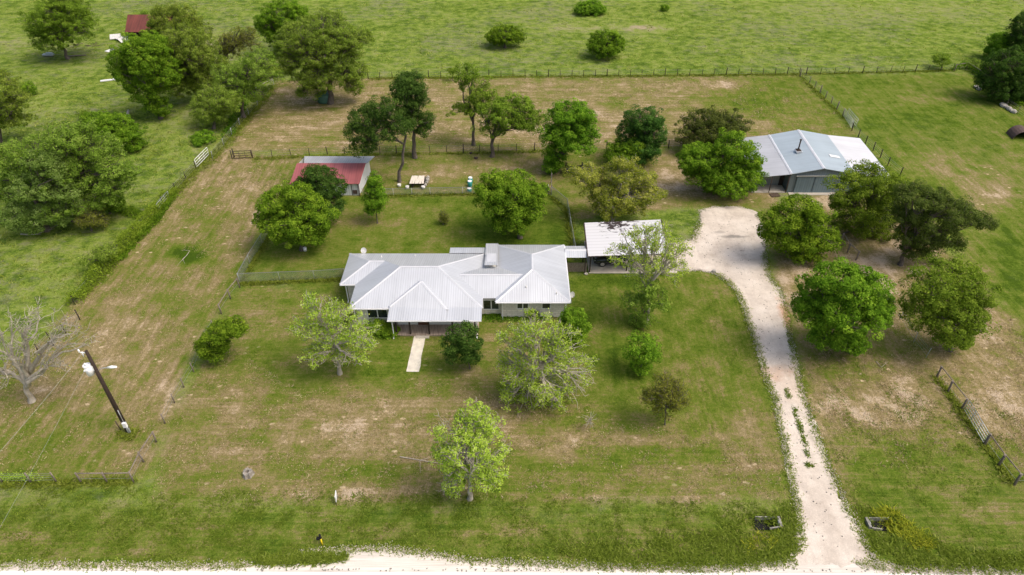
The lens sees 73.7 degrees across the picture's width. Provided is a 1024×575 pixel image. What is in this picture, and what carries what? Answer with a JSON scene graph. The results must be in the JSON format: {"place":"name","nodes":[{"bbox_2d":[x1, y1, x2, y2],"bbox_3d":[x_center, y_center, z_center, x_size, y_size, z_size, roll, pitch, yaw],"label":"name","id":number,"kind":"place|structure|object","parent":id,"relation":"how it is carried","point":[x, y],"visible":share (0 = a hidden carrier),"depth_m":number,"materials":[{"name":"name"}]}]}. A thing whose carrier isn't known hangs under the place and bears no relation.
{"place":"outdoors","nodes":[
{"label":"outdoors","id":0,"kind":"place"},
{"bbox_2d":[0,77,241,304],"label":"pasture grass","id":1,"kind":"structure","parent":0,"point":[85,197],"depth_m":94.62,"materials":[{"name":"plant"}]},
{"bbox_2d":[0,482,796,565],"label":"verge grass","id":2,"kind":"structure","parent":0,"point":[245,543],"depth_m":50.63,"materials":[{"name":"plant"}]},
{"bbox_2d":[406,336,424,371],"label":"path","id":3,"kind":"structure","parent":0,"point":[416,353],"depth_m":64.78,"materials":[{"name":"concrete"}]},
{"bbox_2d":[373,313,552,339],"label":"bed grass","id":4,"kind":"structure","parent":0,"point":[495,316],"depth_m":68.95,"materials":[{"name":"green plant"}]},
{"bbox_2d":[0,547,1013,573],"bbox_3d":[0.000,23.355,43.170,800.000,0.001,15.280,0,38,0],"label":"road shoulder","id":5,"kind":"object","parent":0,"point":[365,561],"visible":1,"depth_m":47.85},
{"bbox_2d":[0,571,1014,574],"bbox_3d":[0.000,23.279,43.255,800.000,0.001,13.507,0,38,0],"label":"road","id":6,"kind":"structure","parent":0,"point":[211,573],"depth_m":47.55,"materials":[{"name":"gravel"}]},
{"bbox_2d":[0,0,1023,569],"bbox_3d":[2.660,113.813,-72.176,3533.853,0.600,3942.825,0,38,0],"label":"ground","id":7,"kind":"structure","parent":0,"point":[948,128],"depth_m":69.69,"materials":[{"name":"plant"}]},
{"bbox_2d":[0,68,38,142],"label":"oak tree","id":8,"kind":"object","parent":7,"relation":"on","point":[11,103],"visible":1,"depth_m":96.42,"materials":[{"name":"green plant"}]},
{"bbox_2d":[19,80,37,94],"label":"shrub","id":9,"kind":"object","parent":7,"relation":"on","point":[25,86],"visible":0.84,"depth_m":113.66,"materials":[{"name":"green plant"}]},
{"bbox_2d":[0,472,56,482],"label":"wire fence","id":10,"kind":"object","parent":7,"relation":"on","point":[50,473],"visible":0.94,"depth_m":52.96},
{"bbox_2d":[0,468,40,483],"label":"fence vines","id":11,"kind":"object","parent":10,"relation":"attached to","point":[12,477],"visible":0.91,"depth_m":53.46,"materials":[{"name":"green plant"}]},
{"bbox_2d":[0,147,85,235],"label":"oak tree","id":12,"kind":"object","parent":7,"relation":"on","point":[27,208],"visible":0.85,"depth_m":77.34,"materials":[{"name":"green plant"}]},
{"bbox_2d":[0,297,99,403],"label":"bare tree","id":13,"kind":"object","parent":7,"relation":"on","point":[25,377],"visible":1,"depth_m":56.31,"materials":[{"name":"grey plant"}]},
{"bbox_2d":[14,0,103,59],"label":"oak tree","id":14,"kind":"object","parent":7,"relation":"on","point":[62,24],"visible":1,"depth_m":122.20,"materials":[{"name":"green plant"}]},
{"bbox_2d":[0,119,142,221],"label":"live oak","id":15,"kind":"object","parent":7,"relation":"on","point":[71,140],"visible":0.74,"depth_m":77.83,"materials":[{"name":"green plant"}]},
{"bbox_2d":[73,203,110,230],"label":"shrub","id":16,"kind":"object","parent":7,"relation":"on","point":[87,219],"visible":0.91,"depth_m":80.25,"materials":[{"name":"green plant"}]},
{"bbox_2d":[76,242,117,268],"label":"shrub","id":17,"kind":"object","parent":7,"relation":"on","point":[101,253],"visible":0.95,"depth_m":73.66,"materials":[{"name":"green plant"}]},
{"bbox_2d":[78,349,130,432],"bbox_3d":[-31.903,8.630,54.763,2.517,9.577,0.658,0,38,0],"label":"utility pole","id":18,"kind":"object","parent":7,"relation":"on","point":[90,368],"visible":0.99,"depth_m":53.74,"materials":[{"name":"brown wood"}]},
{"bbox_2d":[99,194,125,213],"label":"shrub","id":19,"kind":"object","parent":7,"relation":"on","point":[112,208],"visible":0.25,"depth_m":83.36,"materials":[{"name":"green plant"}]},
{"bbox_2d":[79,108,150,153],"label":"thicket","id":20,"kind":"object","parent":7,"relation":"on","point":[123,129],"visible":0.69,"depth_m":95.95,"materials":[{"name":"green plant"}]},
{"bbox_2d":[74,431,156,482],"bbox_3d":[-30.666,14.218,53.961,6.048,1.358,2.933,-30,47,-33],"label":"rail fence","id":21,"kind":"object","parent":7,"relation":"on","point":[128,472],"visible":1,"depth_m":53.21,"materials":[{"name":"metal"}]},
{"bbox_2d":[62,186,180,306],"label":"fence vines","id":22,"kind":"object","parent":7,"relation":"on","point":[90,272],"visible":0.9,"depth_m":77.33,"materials":[{"name":"green plant"}]},
{"bbox_2d":[116,205,158,220],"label":"field brush","id":23,"kind":"object","parent":7,"relation":"on","point":[130,209],"visible":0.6,"depth_m":84.60,"materials":[{"name":"green plant"}]},
{"bbox_2d":[112,191,177,263],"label":"fence vines","id":24,"kind":"object","parent":7,"relation":"on","point":[161,213],"visible":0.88,"depth_m":81.94,"materials":[{"name":"green plant"}]},
{"bbox_2d":[105,29,186,119],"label":"oak tree","id":25,"kind":"object","parent":7,"relation":"on","point":[140,63],"visible":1,"depth_m":100.64,"materials":[{"name":"green plant"}]},
{"bbox_2d":[125,15,193,35],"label":"old shed","id":26,"kind":"structure","parent":7,"relation":"on","point":[135,24],"depth_m":135.47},
{"bbox_2d":[140,2,215,71],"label":"oak tree","id":27,"kind":"object","parent":7,"relation":"on","point":[159,20],"visible":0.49,"depth_m":114.42,"materials":[{"name":"green plant"}]},
{"bbox_2d":[150,20,229,99],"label":"oak tree","id":28,"kind":"object","parent":7,"relation":"on","point":[189,52],"visible":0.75,"depth_m":106.02,"materials":[{"name":"green plant"}]},
{"bbox_2d":[188,129,215,147],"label":"shrub","id":29,"kind":"object","parent":7,"relation":"on","point":[198,138],"visible":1,"depth_m":99.41,"materials":[{"name":"green plant"}]},
{"bbox_2d":[186,79,244,129],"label":"oak tree","id":30,"kind":"object","parent":7,"relation":"on","point":[218,105],"visible":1,"depth_m":101.23,"materials":[{"name":"green plant"}]},
{"bbox_2d":[192,314,249,364],"bbox_3d":[-26.649,5.024,62.856,5.752,5.286,3.499,0,38,0],"label":"garden tree","id":31,"kind":"object","parent":7,"relation":"on","point":[217,339],"visible":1,"depth_m":61.88,"materials":[{"name":"green plant"}]},
{"bbox_2d":[212,25,261,77],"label":"tree","id":32,"kind":"object","parent":7,"relation":"on","point":[240,39],"visible":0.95,"depth_m":113.79,"materials":[{"name":"plant"}]},
{"bbox_2d":[220,83,261,137],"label":"field brush","id":33,"kind":"object","parent":7,"relation":"on","point":[230,121],"visible":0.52,"depth_m":105.65,"materials":[{"name":"green plant"}]},
{"bbox_2d":[210,46,284,117],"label":"oak tree","id":34,"kind":"object","parent":7,"relation":"on","point":[250,85],"visible":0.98,"depth_m":102.05,"materials":[{"name":"green plant"}]},
{"bbox_2d":[237,234,266,281],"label":"chainlink fence","id":35,"kind":"object","parent":7,"relation":"on","point":[251,254],"visible":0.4,"depth_m":76.21,"materials":[{"name":"metal"}]},
{"bbox_2d":[252,0,308,50],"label":"oak tree","id":36,"kind":"object","parent":7,"relation":"on","point":[269,21],"visible":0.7,"depth_m":124.18,"materials":[{"name":"green plant"}]},
{"bbox_2d":[237,268,343,281],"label":"chainlink fence","id":37,"kind":"object","parent":7,"relation":"on","point":[293,274],"visible":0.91,"depth_m":73.60,"materials":[{"name":"metal"}]},
{"bbox_2d":[251,179,340,251],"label":"oak tree","id":38,"kind":"object","parent":7,"relation":"on","point":[291,213],"visible":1,"depth_m":74.44,"materials":[{"name":"green plant"}]},
{"bbox_2d":[293,163,348,214],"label":"oak tree","id":39,"kind":"object","parent":7,"relation":"on","point":[319,179],"visible":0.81,"depth_m":79.82,"materials":[{"name":"green plant"}]},
{"bbox_2d":[271,7,374,104],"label":"live oak","id":40,"kind":"object","parent":7,"relation":"on","point":[328,42],"visible":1,"depth_m":104.67,"materials":[{"name":"green plant"}]},
{"bbox_2d":[290,156,374,194],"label":"shed","id":41,"kind":"structure","parent":7,"relation":"on","point":[355,171],"depth_m":88.93,"materials":[{"name":"metal"}]},
{"bbox_2d":[285,291,380,375],"bbox_3d":[-15.325,4.316,60.173,8.043,9.705,5.198,0,38,0],"label":"pecan tree","id":42,"kind":"object","parent":7,"relation":"on","point":[349,334],"visible":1,"depth_m":59.26,"materials":[{"name":"green plant"}]},
{"bbox_2d":[359,170,389,223],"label":"young tree","id":43,"kind":"object","parent":7,"relation":"on","point":[374,200],"visible":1,"depth_m":80.22,"materials":[{"name":"green plant"}]},
{"bbox_2d":[341,94,413,182],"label":"oak tree","id":44,"kind":"object","parent":7,"relation":"on","point":[370,111],"visible":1,"depth_m":85.24,"materials":[{"name":"green plant"}]},
{"bbox_2d":[366,316,400,337],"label":"shrub","id":45,"kind":"object","parent":7,"relation":"on","point":[385,328],"visible":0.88,"depth_m":66.75,"materials":[{"name":"green plant"}]},
{"bbox_2d":[250,142,547,157],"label":"wire fence","id":46,"kind":"object","parent":7,"relation":"on","point":[463,150],"visible":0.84,"depth_m":97.12,"materials":[{"name":"metal"}]},
{"bbox_2d":[387,69,436,158],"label":"oak tree","id":47,"kind":"object","parent":7,"relation":"on","point":[406,86],"visible":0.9,"depth_m":90.23,"materials":[{"name":"green plant"}]},
{"bbox_2d":[409,176,429,187],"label":"lumber pile","id":48,"kind":"object","parent":7,"relation":"on","point":[424,180],"visible":1,"depth_m":90.09,"materials":[{"name":"wood"}]},
{"bbox_2d":[339,243,570,338],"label":"house","id":49,"kind":"structure","parent":7,"relation":"on","point":[423,295],"depth_m":68.39,"materials":[{"name":"metal"}]},
{"bbox_2d":[366,310,387,317],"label":"window","id":50,"kind":"structure","parent":49,"relation":"in","point":[376,313],"depth_m":67.53,"materials":[{"name":"glass"}]},
{"bbox_2d":[483,300,499,309],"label":"window","id":51,"kind":"structure","parent":49,"relation":"in","point":[487,304],"depth_m":68.91,"materials":[{"name":"glass"}]},
{"bbox_2d":[361,184,548,194],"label":"yard fence","id":52,"kind":"object","parent":7,"relation":"on","point":[411,190],"visible":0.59,"depth_m":88.03,"materials":[{"name":"metal"}]},
{"bbox_2d":[439,320,484,368],"bbox_3d":[-4.577,5.584,61.871,4.134,5.616,3.606,0,38,0],"label":"tree","id":53,"kind":"object","parent":7,"relation":"on","point":[469,347],"visible":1,"depth_m":61.02,"materials":[{"name":"green plant"}]},
{"bbox_2d":[154,277,782,503],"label":"lawn grass","id":54,"kind":"structure","parent":7,"relation":"on","point":[474,403],"depth_m":59.28,"materials":[{"name":"plant"}]},
{"bbox_2d":[427,397,513,500],"bbox_3d":[-3.035,12.351,49.327,5.656,10.398,5.236,26,45,29],"label":"pecan tree","id":55,"kind":"object","parent":7,"relation":"on","point":[471,448],"visible":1,"depth_m":47.98,"materials":[{"name":"green plant"}]},
{"bbox_2d":[445,62,499,145],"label":"oak tree","id":56,"kind":"object","parent":7,"relation":"on","point":[475,100],"visible":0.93,"depth_m":94.31,"materials":[{"name":"green plant"}]},
{"bbox_2d":[484,22,526,47],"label":"field shrub","id":57,"kind":"object","parent":7,"relation":"on","point":[510,34],"visible":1,"depth_m":130.81,"materials":[{"name":"green plant"}]},
{"bbox_2d":[470,90,546,157],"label":"oak tree","id":58,"kind":"object","parent":7,"relation":"on","point":[496,109],"visible":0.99,"depth_m":92.14,"materials":[{"name":"green plant"}]},
{"bbox_2d":[471,167,549,238],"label":"maple tree","id":59,"kind":"object","parent":7,"relation":"on","point":[499,191],"visible":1,"depth_m":76.27,"materials":[{"name":"green plant"}]},
{"bbox_2d":[0,67,1021,494],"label":"fence line grass","id":60,"kind":"structure","parent":7,"relation":"on","point":[68,483],"depth_m":85.72,"materials":[{"name":"plant"}]},
{"bbox_2d":[0,223,1023,574],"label":"edge grass","id":61,"kind":"structure","parent":7,"relation":"on","point":[568,561],"depth_m":48.64,"materials":[{"name":"plant"}]},
{"bbox_2d":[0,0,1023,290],"bbox_3d":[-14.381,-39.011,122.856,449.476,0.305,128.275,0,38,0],"label":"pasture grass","id":62,"kind":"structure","parent":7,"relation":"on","point":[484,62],"depth_m":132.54,"materials":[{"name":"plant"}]},
{"bbox_2d":[8,215,1015,571],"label":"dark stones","id":63,"kind":"object","parent":7,"relation":"on","point":[548,569],"visible":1,"depth_m":47.77,"materials":[{"name":"stone"}]},
{"bbox_2d":[1,206,1023,574],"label":"loose gravel","id":64,"kind":"structure","parent":7,"relation":"on","point":[787,322],"depth_m":48.28,"materials":[{"name":"gravel"}]},
{"bbox_2d":[493,306,597,417],"bbox_3d":[2.915,6.219,57.443,9.222,10.172,6.669,0,38,0],"label":"pecan tree","id":65,"kind":"object","parent":7,"relation":"on","point":[540,384],"visible":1,"depth_m":57.18,"materials":[{"name":"green plant"}]},
{"bbox_2d":[538,97,601,174],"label":"oak tree","id":66,"kind":"object","parent":7,"relation":"on","point":[566,128],"visible":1,"depth_m":88.46,"materials":[{"name":"green plant"}]},
{"bbox_2d":[557,306,592,344],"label":"tree","id":67,"kind":"object","parent":7,"relation":"on","point":[568,316],"visible":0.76,"depth_m":64.15,"materials":[{"name":"green plant"}]},
{"bbox_2d":[567,263,586,271],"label":"board fence","id":68,"kind":"object","parent":7,"relation":"on","point":[575,267],"visible":0.82,"depth_m":74.94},
{"bbox_2d":[565,246,588,272],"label":"breezeway","id":69,"kind":"object","parent":7,"relation":"on","point":[575,252],"visible":0.84,"depth_m":73.92,"materials":[{"name":"metal"}]},
{"bbox_2d":[367,67,800,78],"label":"wire fence","id":70,"kind":"object","parent":7,"relation":"on","point":[536,73],"visible":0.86,"depth_m":120.64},
{"bbox_2d":[572,0,607,16],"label":"field shrub","id":71,"kind":"object","parent":7,"relation":"on","point":[596,7],"visible":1,"depth_m":148.28,"materials":[{"name":"green plant"}]},
{"bbox_2d":[586,29,626,58],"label":"field shrub","id":72,"kind":"object","parent":7,"relation":"on","point":[606,43],"visible":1,"depth_m":125.77,"materials":[{"name":"green plant"}]},
{"bbox_2d":[562,155,668,221],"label":"live oak","id":73,"kind":"object","parent":7,"relation":"on","point":[612,202],"visible":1,"depth_m":79.75,"materials":[{"name":"green plant"}]},
{"bbox_2d":[603,135,645,161],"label":"bush","id":74,"kind":"object","parent":7,"relation":"on","point":[617,149],"visible":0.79,"depth_m":92.78,"materials":[{"name":"green plant"}]},
{"bbox_2d":[584,220,676,272],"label":"carport","id":75,"kind":"object","parent":7,"relation":"on","point":[600,237],"visible":0.56,"depth_m":75.84,"materials":[{"name":"galvanised steel"},{"name":"white paint"},{"name":"concrete"}]},
{"bbox_2d":[593,256,636,266],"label":"suv","id":76,"kind":"object","parent":75,"relation":"on","point":[602,261],"visible":0.39,"depth_m":75.44,"materials":[{"name":"black paint"}]},
{"bbox_2d":[246,502,1023,574],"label":"roadside weeds","id":77,"kind":"object","parent":7,"relation":"on","point":[1006,560],"visible":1,"depth_m":48.74,"materials":[{"name":"green plant"}]},
{"bbox_2d":[613,104,669,165],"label":"evergreen tree","id":78,"kind":"object","parent":7,"relation":"on","point":[644,131],"visible":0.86,"depth_m":92.11,"materials":[{"name":"green plant"}]},
{"bbox_2d":[622,329,662,376],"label":"tree","id":79,"kind":"object","parent":7,"relation":"on","point":[651,353],"visible":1,"depth_m":60.92,"materials":[{"name":"green plant"}]},
{"bbox_2d":[603,220,694,322],"bbox_3d":[12.764,-1.022,64.919,8.534,12.273,5.237,0,38,0],"label":"pecan tree","id":80,"kind":"object","parent":7,"relation":"on","point":[645,261],"visible":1,"depth_m":63.12,"materials":[{"name":"green plant"}]},
{"bbox_2d":[617,275,671,331],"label":"climbing vine","id":81,"kind":"object","parent":80,"relation":"attached to","point":[638,299],"visible":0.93,"depth_m":65.84,"materials":[{"name":"green plant"}]},
{"bbox_2d":[639,369,692,424],"bbox_3d":[12.588,9.485,56.351,4.501,6.266,3.730,0,38,0],"label":"bronze shrub","id":82,"kind":"object","parent":7,"relation":"on","point":[663,394],"visible":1,"depth_m":55.45,"materials":[{"name":"green plant"}]},
{"bbox_2d":[672,105,754,148],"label":"evergreen tree","id":83,"kind":"object","parent":7,"relation":"on","point":[705,131],"visible":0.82,"depth_m":95.30,"materials":[{"name":"plant"}]},
{"bbox_2d":[675,127,769,200],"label":"evergreen tree","id":84,"kind":"object","parent":7,"relation":"on","point":[736,169],"visible":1,"depth_m":84.95,"materials":[{"name":"green plant"}]},
{"bbox_2d":[754,516,782,529],"bbox_3d":[19.041,17.585,50.868,1.940,0.550,0.986,0,38,0],"label":"culvert","id":85,"kind":"object","parent":7,"relation":"on","point":[763,524],"visible":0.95,"depth_m":50.94,"materials":[{"name":"concrete"}]},
{"bbox_2d":[756,193,845,264],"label":"oak tree","id":86,"kind":"object","parent":7,"relation":"on","point":[806,230],"visible":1,"depth_m":73.47,"materials":[{"name":"green plant"}]},
{"bbox_2d":[741,501,938,555],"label":"yellow weeds","id":87,"kind":"object","parent":7,"relation":"on","point":[884,509],"visible":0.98,"depth_m":50.10,"materials":[{"name":"plant"}]},
{"bbox_2d":[790,255,897,356],"bbox_3d":[29.707,2.222,62.023,9.026,10.728,7.243,20,42,24],"label":"oak tree","id":88,"kind":"object","parent":7,"relation":"on","point":[819,306],"visible":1,"depth_m":59.82,"materials":[{"name":"green plant"}]},
{"bbox_2d":[820,158,915,241],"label":"live oak","id":89,"kind":"object","parent":7,"relation":"on","point":[851,199],"visible":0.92,"depth_m":77.01,"materials":[{"name":"green plant"}]},
{"bbox_2d":[864,517,890,530],"bbox_3d":[27.316,17.637,50.802,1.880,0.550,0.986,0,38,0],"label":"culvert","id":90,"kind":"object","parent":7,"relation":"on","point":[875,527],"visible":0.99,"depth_m":50.94,"materials":[{"name":"concrete"}]},
{"bbox_2d":[806,64,954,73],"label":"wire fence","id":91,"kind":"object","parent":7,"relation":"on","point":[877,68],"visible":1,"depth_m":121.88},
{"bbox_2d":[806,348,1023,565],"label":"verge grass","id":92,"kind":"structure","parent":7,"relation":"on","point":[867,503],"depth_m":56.04,"materials":[{"name":"plant"}]},
{"bbox_2d":[930,53,951,66],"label":"field tree","id":93,"kind":"object","parent":7,"relation":"on","point":[936,58],"visible":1,"depth_m":122.44,"materials":[{"name":"plant"}]},
{"bbox_2d":[881,178,1001,265],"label":"juniper tree","id":94,"kind":"object","parent":7,"relation":"on","point":[919,235],"visible":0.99,"depth_m":71.62,"materials":[{"name":"plant"}]},
{"bbox_2d":[897,251,1003,351],"bbox_3d":[39.288,2.244,62.188,9.911,10.490,7.288,0,38,0],"label":"oak tree","id":95,"kind":"object","parent":7,"relation":"on","point":[937,308],"visible":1,"depth_m":60.46,"materials":[{"name":"green plant"}]},
{"bbox_2d":[936,366,968,408],"bbox_3d":[39.019,8.920,60.663,0.281,1.459,4.150,-2,38,-3],"label":"rail fence","id":96,"kind":"object","parent":7,"relation":"on","point":[950,386],"visible":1,"depth_m":60.48,"materials":[{"name":"metal"}]},
{"bbox_2d":[962,57,988,69],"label":"field shrub","id":97,"kind":"object","parent":7,"relation":"on","point":[977,63],"visible":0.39,"depth_m":122.32,"materials":[{"name":"green plant"}]},
{"bbox_2d":[950,60,1023,106],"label":"field brush","id":98,"kind":"object","parent":7,"relation":"on","point":[1018,102],"visible":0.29,"depth_m":122.84,"materials":[{"name":"green plant"}]},
{"bbox_2d":[972,44,1023,101],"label":"evergreen tree","id":99,"kind":"object","parent":7,"relation":"on","point":[1002,79],"visible":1,"depth_m":109.28,"materials":[{"name":"green plant"}]},
{"bbox_2d":[983,31,1012,57],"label":"tree","id":100,"kind":"object","parent":7,"relation":"on","point":[996,40],"visible":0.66,"depth_m":125.32,"materials":[{"name":"green plant"}]},
{"bbox_2d":[983,433,1023,485],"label":"rail fence","id":101,"kind":"object","parent":7,"relation":"on","point":[1001,461],"visible":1,"depth_m":54.18,"materials":[{"name":"metal"}]},
{"bbox_2d":[964,400,988,442],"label":"field gate","id":102,"kind":"structure","parent":101,"relation":"attached to","point":[976,421],"depth_m":57.45,"materials":[{"name":"metal"}]},
{"bbox_2d":[1003,11,1023,55],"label":"evergreen tree","id":103,"kind":"object","parent":7,"relation":"on","point":[1016,36],"visible":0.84,"depth_m":121.77,"materials":[{"name":"green plant"}]},
{"bbox_2d":[221,76,854,152],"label":"dry grass","id":104,"kind":"structure","parent":0,"point":[543,103],"depth_m":110.00,"materials":[{"name":"plant"}]},
{"bbox_2d":[672,206,872,567],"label":"driveway","id":105,"kind":"structure","parent":0,"point":[721,237],"depth_m":63.93,"materials":[{"name":"gravel"}]},
{"bbox_2d":[784,387,816,468],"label":"track weeds","id":106,"kind":"object","parent":105,"relation":"on","point":[795,410],"visible":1,"depth_m":57.60,"materials":[{"name":"green plant"}]},
{"bbox_2d":[743,129,888,194],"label":"barn","id":107,"kind":"structure","parent":0,"point":[800,162],"depth_m":90.04,"materials":[{"name":"metal"}]},
{"bbox_2d":[793,177,814,192],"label":"sliding door","id":108,"kind":"structure","parent":107,"relation":"in","point":[803,184],"depth_m":88.11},
{"bbox_2d":[811,177,834,192],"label":"sliding door","id":109,"kind":"structure","parent":107,"relation":"in","point":[817,187],"depth_m":88.29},
{"bbox_2d":[1006,125,1023,139],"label":"arch shelter","id":110,"kind":"object","parent":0,"point":[1013,132],"visible":1,"depth_m":101.57,"materials":[{"name":"metal"}]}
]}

